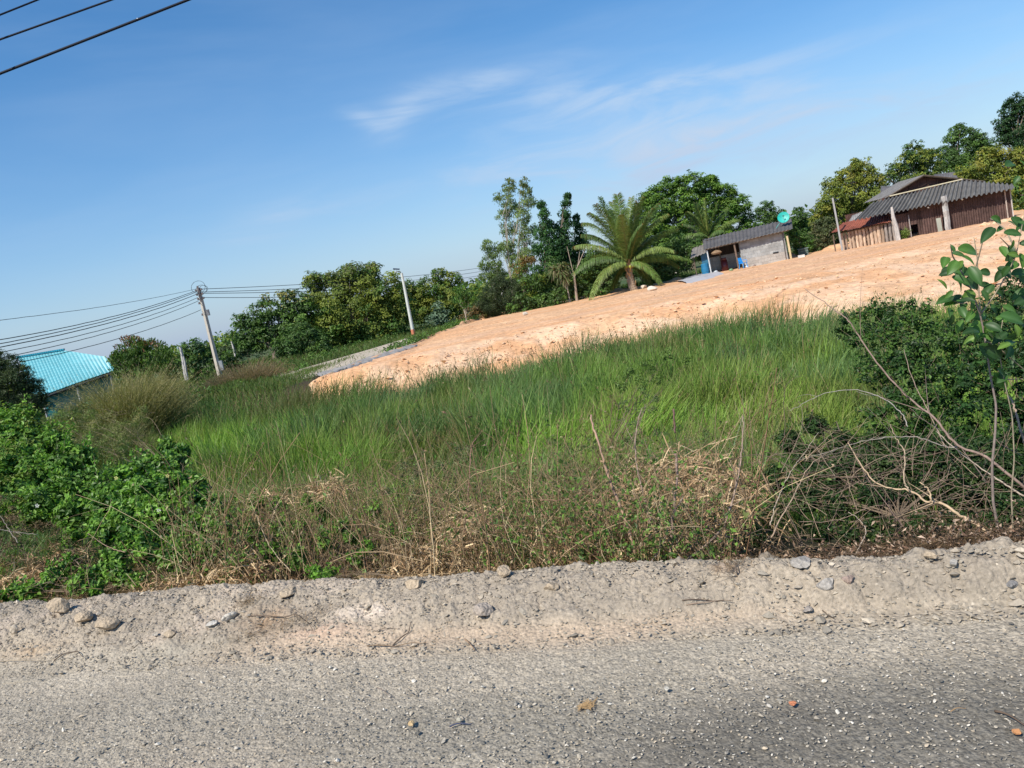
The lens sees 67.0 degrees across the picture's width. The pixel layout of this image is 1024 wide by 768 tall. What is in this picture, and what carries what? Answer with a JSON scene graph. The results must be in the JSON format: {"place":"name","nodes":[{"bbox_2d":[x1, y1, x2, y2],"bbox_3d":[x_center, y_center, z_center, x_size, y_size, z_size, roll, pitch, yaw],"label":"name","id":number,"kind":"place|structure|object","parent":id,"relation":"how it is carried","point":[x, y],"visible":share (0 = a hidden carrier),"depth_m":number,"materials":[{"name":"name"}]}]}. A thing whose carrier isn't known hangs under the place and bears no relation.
{"place":"outdoors","nodes":[
{"label":"outdoors","id":0,"kind":"place"},
{"bbox_2d":[0,0,112,40],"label":"power cable","id":1,"kind":"object","parent":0,"point":[53,20],"visible":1,"depth_m":11.45,"materials":[{"name":"rubber"}]},
{"bbox_2d":[0,0,189,74],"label":"power cable","id":2,"kind":"object","parent":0,"point":[91,37],"visible":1,"depth_m":11.49,"materials":[{"name":"plastic"}]},
{"bbox_2d":[0,617,1023,767],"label":"road","id":3,"kind":"structure","parent":0,"point":[645,653],"depth_m":2.98,"materials":[{"name":"grey asphalt"}]},
{"bbox_2d":[0,536,1023,683],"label":"gravel verge","id":4,"kind":"structure","parent":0,"point":[982,570],"depth_m":3.75,"materials":[{"name":"grey gravel"}]},
{"bbox_2d":[46,598,69,612],"bbox_3d":[-2.895,1.423,4.935,0.134,0.116,0.084,-13,7,-10],"label":"stone","id":5,"kind":"object","parent":4,"relation":"on","point":[58,605],"visible":1,"depth_m":4.92,"materials":[{"name":"stone"}]},
{"bbox_2d":[0,544,154,602],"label":"creeper","id":6,"kind":"object","parent":4,"relation":"on","point":[113,562],"visible":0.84,"depth_m":5.82,"materials":[{"name":"green plant"}]},
{"bbox_2d":[74,611,92,622],"bbox_3d":[-2.642,1.431,4.766,0.115,0.058,0.101,-12,7,0],"label":"stone","id":7,"kind":"object","parent":4,"relation":"on","point":[82,616],"visible":1,"depth_m":4.74,"materials":[{"name":"stone"}]},
{"bbox_2d":[94,616,120,629],"bbox_3d":[-2.404,1.421,4.587,0.140,0.072,0.118,-7,9,34],"label":"stone","id":8,"kind":"object","parent":4,"relation":"on","point":[106,623],"visible":1,"depth_m":4.55,"materials":[{"name":"stone"}]},
{"bbox_2d":[120,539,307,593],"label":"straw clump","id":9,"kind":"object","parent":4,"relation":"on","point":[211,577],"visible":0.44,"depth_m":5.36,"materials":[{"name":"beige plant"}]},
{"bbox_2d":[303,561,402,579],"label":"weed clump","id":10,"kind":"object","parent":4,"relation":"on","point":[317,571],"visible":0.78,"depth_m":4.84,"materials":[{"name":"green plant"}]},
{"bbox_2d":[185,557,759,654],"bbox_3d":[-0.322,1.100,4.010,3.150,0.154,0.540,-10,7,13],"label":"scattered straw","id":11,"kind":"object","parent":4,"relation":"on","point":[361,589],"visible":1,"depth_m":4.12,"materials":[{"name":"plant"}]},
{"bbox_2d":[473,602,493,615],"bbox_3d":[-0.145,1.097,3.767,0.087,0.061,0.087,-16,8,-33],"label":"stone","id":12,"kind":"object","parent":4,"relation":"on","point":[483,609],"visible":1,"depth_m":3.74,"materials":[{"name":"stone"}]},
{"bbox_2d":[590,414,634,553],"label":"dry stalk","id":13,"kind":"object","parent":4,"relation":"on","point":[610,482],"visible":0.72,"depth_m":4.50,"materials":[{"name":"plant"}]},
{"bbox_2d":[668,445,678,557],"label":"dry stalk","id":14,"kind":"object","parent":4,"relation":"on","point":[676,483],"visible":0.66,"depth_m":4.57,"materials":[{"name":"plant"}]},
{"bbox_2d":[687,406,755,559],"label":"dry stalk","id":15,"kind":"object","parent":4,"relation":"on","point":[719,531],"visible":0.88,"depth_m":4.54,"materials":[{"name":"plant"}]},
{"bbox_2d":[790,556,809,567],"bbox_3d":[1.280,0.782,3.419,0.084,0.033,0.088,-6,9,40],"label":"stone","id":16,"kind":"object","parent":4,"relation":"on","point":[801,562],"visible":1,"depth_m":3.40,"materials":[{"name":"stone"}]},
{"bbox_2d":[816,578,832,590],"bbox_3d":[1.330,0.850,3.283,0.073,0.056,0.063,-12,7,0],"label":"stone","id":17,"kind":"object","parent":4,"relation":"on","point":[825,584],"visible":1,"depth_m":3.27,"materials":[{"name":"stone"}]},
{"bbox_2d":[0,540,1023,767],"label":"loose gravel","id":18,"kind":"structure","parent":0,"point":[1019,550],"depth_m":3.32,"materials":[{"name":"grey gravel"}]},
{"bbox_2d":[0,0,1023,371],"label":"sky","id":19,"kind":"structure","parent":0,"point":[227,145],"materials":[{"name":"blue"}]},
{"bbox_2d":[0,199,1023,601],"bbox_3d":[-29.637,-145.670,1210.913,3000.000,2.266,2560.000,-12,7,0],"label":"ground","id":20,"kind":"structure","parent":0,"point":[783,543],"depth_m":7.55,"materials":[{"name":"green plant"}]},
{"bbox_2d":[0,349,52,417],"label":"acacia bush","id":21,"kind":"object","parent":20,"relation":"on","point":[13,377],"visible":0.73,"depth_m":18.72,"materials":[{"name":"green plant"}]},
{"bbox_2d":[0,389,76,552],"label":"leafy bush","id":22,"kind":"object","parent":20,"relation":"on","point":[22,441],"visible":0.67,"depth_m":8.35,"materials":[{"name":"green plant"}]},
{"bbox_2d":[0,534,100,602],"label":"straw clump","id":23,"kind":"object","parent":20,"relation":"on","point":[16,574],"visible":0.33,"depth_m":6.29,"materials":[{"name":"beige plant"}]},
{"bbox_2d":[0,492,102,600],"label":"leafy bush","id":24,"kind":"object","parent":20,"relation":"on","point":[7,521],"visible":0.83,"depth_m":6.48,"materials":[{"name":"green plant"}]},
{"bbox_2d":[12,427,115,570],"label":"leafy bush","id":25,"kind":"object","parent":20,"relation":"on","point":[70,478],"visible":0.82,"depth_m":7.33,"materials":[{"name":"green plant"}]},
{"bbox_2d":[16,348,115,420],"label":"turquoise house","id":26,"kind":"structure","parent":20,"relation":"on","point":[71,367],"depth_m":44.30,"materials":[{"name":"teal metal"}]},
{"bbox_2d":[42,397,160,462],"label":"fine weed","id":27,"kind":"object","parent":20,"relation":"on","point":[94,414],"visible":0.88,"depth_m":17.77,"materials":[{"name":"green plant"}]},
{"bbox_2d":[67,410,173,470],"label":"reed clump","id":28,"kind":"object","parent":20,"relation":"on","point":[143,445],"visible":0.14,"depth_m":24.08,"materials":[{"name":"green plant"}]},
{"bbox_2d":[42,354,209,450],"bbox_3d":[-15.168,0.686,29.917,6.670,3.450,6.979,-15,8,-23],"label":"reed clump","id":29,"kind":"object","parent":20,"relation":"on","point":[164,406],"visible":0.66,"depth_m":29.29,"materials":[{"name":"green plant"}]},
{"bbox_2d":[3,542,251,601],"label":"dry stems","id":30,"kind":"object","parent":20,"relation":"on","point":[81,596],"visible":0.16,"depth_m":5.72,"materials":[{"name":"brown plant"}]},
{"bbox_2d":[106,334,182,395],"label":"mango tree","id":31,"kind":"object","parent":20,"relation":"on","point":[134,351],"visible":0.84,"depth_m":40.47,"materials":[{"name":"green plant"}]},
{"bbox_2d":[77,434,237,583],"bbox_3d":[-3.088,1.335,6.817,1.179,1.537,2.416,-16,9,-33],"label":"leafy bush","id":32,"kind":"object","parent":20,"relation":"on","point":[125,491],"visible":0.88,"depth_m":6.48,"materials":[{"name":"green plant"}]},
{"bbox_2d":[175,337,225,380],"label":"leafy shrub","id":33,"kind":"object","parent":20,"relation":"on","point":[196,347],"visible":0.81,"depth_m":49.39,"materials":[{"name":"green plant"}]},
{"bbox_2d":[191,281,223,374],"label":"utility pole","id":34,"kind":"object","parent":20,"relation":"on","point":[205,314],"visible":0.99,"depth_m":46.93,"materials":[{"name":"concrete"}]},
{"bbox_2d":[214,349,249,372],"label":"leafy shrub","id":35,"kind":"object","parent":20,"relation":"on","point":[230,358],"visible":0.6,"depth_m":51.57,"materials":[{"name":"green plant"}]},
{"bbox_2d":[217,342,253,358],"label":"leafy shrub","id":36,"kind":"object","parent":20,"relation":"on","point":[221,350],"visible":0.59,"depth_m":77.37,"materials":[{"name":"green plant"}]},
{"bbox_2d":[191,353,295,391],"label":"reed clump","id":37,"kind":"object","parent":20,"relation":"on","point":[244,373],"visible":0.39,"depth_m":39.41,"materials":[{"name":"green plant"}]},
{"bbox_2d":[226,288,317,358],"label":"bushy tree","id":38,"kind":"object","parent":20,"relation":"on","point":[285,312],"visible":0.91,"depth_m":60.15,"materials":[{"name":"green plant"}]},
{"bbox_2d":[268,317,330,358],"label":"dense bush","id":39,"kind":"object","parent":20,"relation":"on","point":[291,343],"visible":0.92,"depth_m":56.50,"materials":[{"name":"green plant"}]},
{"bbox_2d":[229,490,413,573],"bbox_3d":[-1.543,1.237,5.846,1.810,0.757,1.157,-8,8,26],"label":"leafy weed","id":40,"kind":"object","parent":20,"relation":"on","point":[296,560],"visible":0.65,"depth_m":5.68,"materials":[{"name":"green plant"}]},
{"bbox_2d":[280,339,413,378],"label":"lane","id":41,"kind":"structure","parent":20,"relation":"on","point":[359,355],"depth_m":41.75,"materials":[{"name":"concrete"}]},
{"bbox_2d":[300,260,417,347],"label":"bushy tree","id":42,"kind":"object","parent":20,"relation":"on","point":[388,315],"visible":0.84,"depth_m":62.20,"materials":[{"name":"green plant"}]},
{"bbox_2d":[316,344,417,375],"bbox_3d":[-6.903,-1.181,37.725,1.838,0.288,11.748,-9,8,18],"label":"gravel strip","id":43,"kind":"object","parent":20,"relation":"on","point":[369,359],"visible":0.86,"depth_m":36.92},
{"bbox_2d":[0,406,753,568],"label":"dry stems","id":44,"kind":"object","parent":20,"relation":"on","point":[432,477],"visible":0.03,"depth_m":10.68,"materials":[{"name":"brown plant"}]},
{"bbox_2d":[393,268,414,334],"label":"street lamp","id":45,"kind":"object","parent":20,"relation":"on","point":[408,310],"visible":0.84,"depth_m":56.46,"materials":[{"name":"metal"}]},
{"bbox_2d":[0,410,831,600],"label":"weed leaves","id":46,"kind":"object","parent":20,"relation":"on","point":[660,514],"visible":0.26,"depth_m":4.91,"materials":[{"name":"green plant"}]},
{"bbox_2d":[404,267,465,326],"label":"bushy tree","id":47,"kind":"object","parent":20,"relation":"on","point":[426,300],"visible":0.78,"depth_m":70.82,"materials":[{"name":"green plant"}]},
{"bbox_2d":[424,301,454,327],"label":"silver shrub","id":48,"kind":"object","parent":20,"relation":"on","point":[439,314],"visible":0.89,"depth_m":61.34,"materials":[{"name":"green plant"}]},
{"bbox_2d":[358,495,524,579],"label":"straw clump","id":49,"kind":"object","parent":20,"relation":"on","point":[426,567],"visible":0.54,"depth_m":5.37,"materials":[{"name":"beige plant"}]},
{"bbox_2d":[370,441,513,563],"bbox_3d":[-0.326,1.197,6.514,1.226,1.187,1.803,-17,9,-38],"label":"fine weed","id":50,"kind":"object","parent":20,"relation":"on","point":[416,474],"visible":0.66,"depth_m":6.80,"materials":[{"name":"green plant"}]},
{"bbox_2d":[452,282,477,320],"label":"young tree","id":51,"kind":"object","parent":20,"relation":"on","point":[461,293],"visible":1,"depth_m":59.45,"materials":[{"name":"green plant"}]},
{"bbox_2d":[56,368,874,589],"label":"dry stems","id":52,"kind":"object","parent":20,"relation":"on","point":[437,498],"visible":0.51,"depth_m":5.23,"materials":[{"name":"brown plant"}]},
{"bbox_2d":[240,468,358,523],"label":"straw clump","id":53,"kind":"object","parent":52,"relation":"on","point":[319,490],"visible":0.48,"depth_m":6.72,"materials":[{"name":"beige plant"}]},
{"bbox_2d":[458,304,493,319],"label":"dry shrub","id":54,"kind":"object","parent":20,"relation":"on","point":[472,310],"visible":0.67,"depth_m":62.53,"materials":[{"name":"brown plant"}]},
{"bbox_2d":[477,238,508,299],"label":"eucalyptus tree","id":55,"kind":"object","parent":20,"relation":"on","point":[492,255],"visible":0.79,"depth_m":66.90,"materials":[{"name":"green plant"}]},
{"bbox_2d":[1,178,1011,396],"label":"distant wood","id":56,"kind":"object","parent":20,"relation":"on","point":[476,287],"visible":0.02,"depth_m":135.13,"materials":[{"name":"green plant"}]},
{"bbox_2d":[493,177,527,292],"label":"eucalyptus tree","id":57,"kind":"object","parent":20,"relation":"on","point":[508,246],"visible":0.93,"depth_m":65.70,"materials":[{"name":"green plant"}]},
{"bbox_2d":[29,206,1018,427],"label":"verge grass","id":58,"kind":"structure","parent":20,"relation":"on","point":[263,384],"depth_m":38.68,"materials":[{"name":"green plant"}]},
{"bbox_2d":[506,290,543,314],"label":"undergrowth bush","id":59,"kind":"object","parent":20,"relation":"on","point":[527,303],"visible":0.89,"depth_m":59.97,"materials":[{"name":"green plant"}]},
{"bbox_2d":[40,522,1023,601],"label":"matted straw","id":60,"kind":"object","parent":20,"relation":"on","point":[446,573],"visible":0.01,"depth_m":4.98,"materials":[{"name":"brown plant"}]},
{"bbox_2d":[936,160,1023,533],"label":"leafy sapling","id":61,"kind":"object","parent":60,"relation":"on","point":[977,329],"visible":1,"depth_m":3.61,"materials":[{"name":"green plant"}]},
{"bbox_2d":[537,286,567,307],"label":"undergrowth bush","id":62,"kind":"object","parent":20,"relation":"on","point":[553,296],"visible":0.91,"depth_m":59.63,"materials":[{"name":"green plant"}]},
{"bbox_2d":[115,379,1023,590],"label":"withered leaves","id":63,"kind":"object","parent":20,"relation":"on","point":[905,547],"visible":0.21,"depth_m":4.24,"materials":[{"name":"brown plant"}]},
{"bbox_2d":[571,213,590,267],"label":"columnar tree","id":64,"kind":"object","parent":20,"relation":"on","point":[578,231],"visible":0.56,"depth_m":65.06,"materials":[{"name":"green plant"}]},
{"bbox_2d":[507,501,661,569],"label":"straw clump","id":65,"kind":"object","parent":20,"relation":"on","point":[555,550],"visible":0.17,"depth_m":4.97,"materials":[{"name":"beige plant"}]},
{"bbox_2d":[545,387,724,502],"bbox_3d":[1.109,0.818,6.854,1.546,1.276,2.089,-12,7,0],"label":"fine weed","id":66,"kind":"object","parent":20,"relation":"on","point":[634,421],"visible":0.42,"depth_m":6.90,"materials":[{"name":"green plant"}]},
{"bbox_2d":[502,458,768,560],"bbox_3d":[0.986,0.855,5.610,2.224,0.565,1.511,-13,7,-12],"label":"leafy weed","id":67,"kind":"object","parent":20,"relation":"on","point":[585,554],"visible":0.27,"depth_m":5.57,"materials":[{"name":"green plant"}]},
{"bbox_2d":[605,238,677,284],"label":"undergrowth bush","id":68,"kind":"object","parent":20,"relation":"on","point":[656,267],"visible":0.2,"depth_m":61.97,"materials":[{"name":"green plant"}]},
{"bbox_2d":[607,346,692,454],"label":"tall weed","id":69,"kind":"object","parent":20,"relation":"on","point":[631,370],"visible":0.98,"depth_m":12.06,"materials":[{"name":"green plant"}]},
{"bbox_2d":[657,233,702,280],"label":"undergrowth bush","id":70,"kind":"object","parent":20,"relation":"on","point":[682,247],"visible":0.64,"depth_m":61.16,"materials":[{"name":"green plant"}]},
{"bbox_2d":[564,418,809,561],"bbox_3d":[1.256,0.946,5.591,1.938,1.099,2.492,-12,7,0],"label":"straw clump","id":71,"kind":"object","parent":20,"relation":"on","point":[727,503],"visible":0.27,"depth_m":5.17,"materials":[{"name":"beige plant"}]},
{"bbox_2d":[633,169,756,268],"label":"rain tree","id":72,"kind":"object","parent":20,"relation":"on","point":[704,187],"visible":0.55,"depth_m":85.67,"materials":[{"name":"green plant"}]},
{"bbox_2d":[679,271,722,282],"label":"gravel patch","id":73,"kind":"object","parent":20,"relation":"on","point":[696,278],"visible":0.79,"depth_m":54.15,"materials":[{"name":"gravel"}]},
{"bbox_2d":[679,198,740,264],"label":"coconut palm","id":74,"kind":"object","parent":20,"relation":"on","point":[705,221],"visible":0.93,"depth_m":65.67,"materials":[{"name":"green plant"}]},
{"bbox_2d":[690,218,792,274],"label":"block shed","id":75,"kind":"structure","parent":20,"relation":"on","point":[761,245],"depth_m":57.57,"materials":[{"name":"concrete"}]},
{"bbox_2d":[752,200,785,225],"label":"leafy tree","id":76,"kind":"object","parent":20,"relation":"on","point":[770,215],"visible":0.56,"depth_m":90.68,"materials":[{"name":"green plant"}]},
{"bbox_2d":[777,206,819,247],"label":"leafy tree","id":77,"kind":"object","parent":20,"relation":"on","point":[802,219],"visible":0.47,"depth_m":82.95,"materials":[{"name":"green plant"}]},
{"bbox_2d":[787,226,815,254],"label":"leafy shrub","id":78,"kind":"object","parent":20,"relation":"on","point":[801,237],"visible":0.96,"depth_m":58.56,"materials":[{"name":"green plant"}]},
{"bbox_2d":[806,216,840,251],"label":"leafy shrub","id":79,"kind":"object","parent":20,"relation":"on","point":[818,229],"visible":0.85,"depth_m":59.49,"materials":[{"name":"green plant"}]},
{"bbox_2d":[808,156,886,229],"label":"round tree","id":80,"kind":"object","parent":20,"relation":"on","point":[854,173],"visible":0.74,"depth_m":72.44,"materials":[{"name":"green plant"}]},
{"bbox_2d":[677,268,1023,560],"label":"bare branch","id":81,"kind":"object","parent":20,"relation":"on","point":[966,538],"depth_m":3.87,"materials":[{"name":"brown wood"}]},
{"bbox_2d":[732,383,1023,555],"bbox_3d":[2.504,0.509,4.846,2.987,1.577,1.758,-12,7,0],"label":"twig tangle","id":82,"kind":"object","parent":20,"relation":"on","point":[875,475],"visible":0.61,"depth_m":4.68,"materials":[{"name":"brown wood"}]},
{"bbox_2d":[848,443,990,535],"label":"bare branch","id":83,"kind":"object","parent":82,"relation":"on","point":[951,509],"visible":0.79,"depth_m":4.15,"materials":[{"name":"wood"}]},
{"bbox_2d":[831,292,979,481],"bbox_3d":[3.817,0.048,7.442,1.119,1.759,2.506,-9,8,20],"label":"leafy bush","id":84,"kind":"object","parent":20,"relation":"on","point":[896,361],"visible":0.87,"depth_m":7.26,"materials":[{"name":"green plant"}]},
{"bbox_2d":[881,139,944,185],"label":"leafy tree","id":85,"kind":"object","parent":20,"relation":"on","point":[914,164],"visible":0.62,"depth_m":82.42,"materials":[{"name":"green plant"}]},
{"bbox_2d":[932,122,996,172],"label":"leafy tree","id":86,"kind":"object","parent":20,"relation":"on","point":[975,140],"visible":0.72,"depth_m":86.17,"materials":[{"name":"green plant"}]},
{"bbox_2d":[928,276,1023,447],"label":"leafy bush","id":87,"kind":"object","parent":20,"relation":"on","point":[1003,407],"visible":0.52,"depth_m":6.64,"materials":[{"name":"green plant"}]},
{"bbox_2d":[953,141,1023,185],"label":"bushy tree","id":88,"kind":"object","parent":20,"relation":"on","point":[992,162],"visible":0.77,"depth_m":68.64,"materials":[{"name":"green plant"}]},
{"bbox_2d":[990,92,1023,198],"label":"leafy tree","id":89,"kind":"object","parent":20,"relation":"on","point":[1009,131],"visible":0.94,"depth_m":78.19,"materials":[{"name":"green plant"}]},
{"bbox_2d":[1011,175,1023,209],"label":"bushy tree","id":90,"kind":"object","parent":20,"relation":"on","point":[1017,191],"visible":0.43,"depth_m":59.37,"materials":[{"name":"green plant"}]},
{"bbox_2d":[309,209,1023,399],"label":"dirt embankment","id":91,"kind":"structure","parent":0,"point":[608,306],"depth_m":32.75,"materials":[{"name":"beige soil"}]},
{"bbox_2d":[471,271,536,316],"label":"feathery bush","id":92,"kind":"object","parent":91,"relation":"on","point":[498,305],"visible":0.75,"depth_m":61.70,"materials":[{"name":"green plant"}]},
{"bbox_2d":[508,176,538,276],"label":"eucalyptus tree","id":93,"kind":"object","parent":91,"relation":"on","point":[524,243],"visible":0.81,"depth_m":64.70,"materials":[{"name":"green plant"}]},
{"bbox_2d":[509,255,547,297],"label":"mango tree","id":94,"kind":"object","parent":91,"relation":"on","point":[528,280],"visible":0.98,"depth_m":60.05,"materials":[{"name":"green plant"}]},
{"bbox_2d":[526,255,568,305],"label":"undergrowth bush","id":95,"kind":"object","parent":91,"relation":"on","point":[549,263],"visible":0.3,"depth_m":61.07,"materials":[{"name":"green plant"}]},
{"bbox_2d":[529,200,566,287],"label":"columnar tree","id":96,"kind":"object","parent":91,"relation":"on","point":[544,231],"visible":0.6,"depth_m":62.97,"materials":[{"name":"green plant"}]},
{"bbox_2d":[546,261,573,301],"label":"dragon tree","id":97,"kind":"object","parent":91,"relation":"on","point":[560,271],"visible":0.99,"depth_m":59.34,"materials":[{"name":"green plant"}]},
{"bbox_2d":[548,191,582,295],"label":"columnar tree","id":98,"kind":"object","parent":91,"relation":"on","point":[564,241],"visible":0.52,"depth_m":63.61,"materials":[{"name":"green plant"}]},
{"bbox_2d":[561,261,594,301],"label":"undergrowth bush","id":99,"kind":"object","parent":91,"relation":"on","point":[582,291],"visible":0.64,"depth_m":60.30,"materials":[{"name":"green plant"}]},
{"bbox_2d":[580,249,624,297],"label":"undergrowth bush","id":100,"kind":"object","parent":91,"relation":"on","point":[605,287],"visible":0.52,"depth_m":60.73,"materials":[{"name":"green plant"}]},
{"bbox_2d":[571,192,691,299],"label":"coconut palm","id":101,"kind":"object","parent":91,"relation":"on","point":[625,239],"visible":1,"depth_m":56.68,"materials":[{"name":"green plant"}]},
{"bbox_2d":[313,211,1020,402],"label":"dirt clods","id":102,"kind":"object","parent":91,"relation":"on","point":[716,296],"visible":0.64,"depth_m":32.20,"materials":[{"name":"beige soil"}]},
{"bbox_2d":[832,212,890,250],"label":"rusty lean to","id":103,"kind":"object","parent":91,"relation":"on","point":[853,224],"visible":0.86,"depth_m":53.26,"materials":[{"name":"metal"}]},
{"bbox_2d":[840,221,895,249],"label":"slab fence","id":104,"kind":"object","parent":91,"relation":"on","point":[877,238],"visible":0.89,"depth_m":52.73,"materials":[{"name":"brown wood"}]},
{"bbox_2d":[845,175,1014,245],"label":"corrugated house","id":105,"kind":"structure","parent":91,"relation":"on","point":[923,204],"depth_m":51.77,"materials":[{"name":"metal"}]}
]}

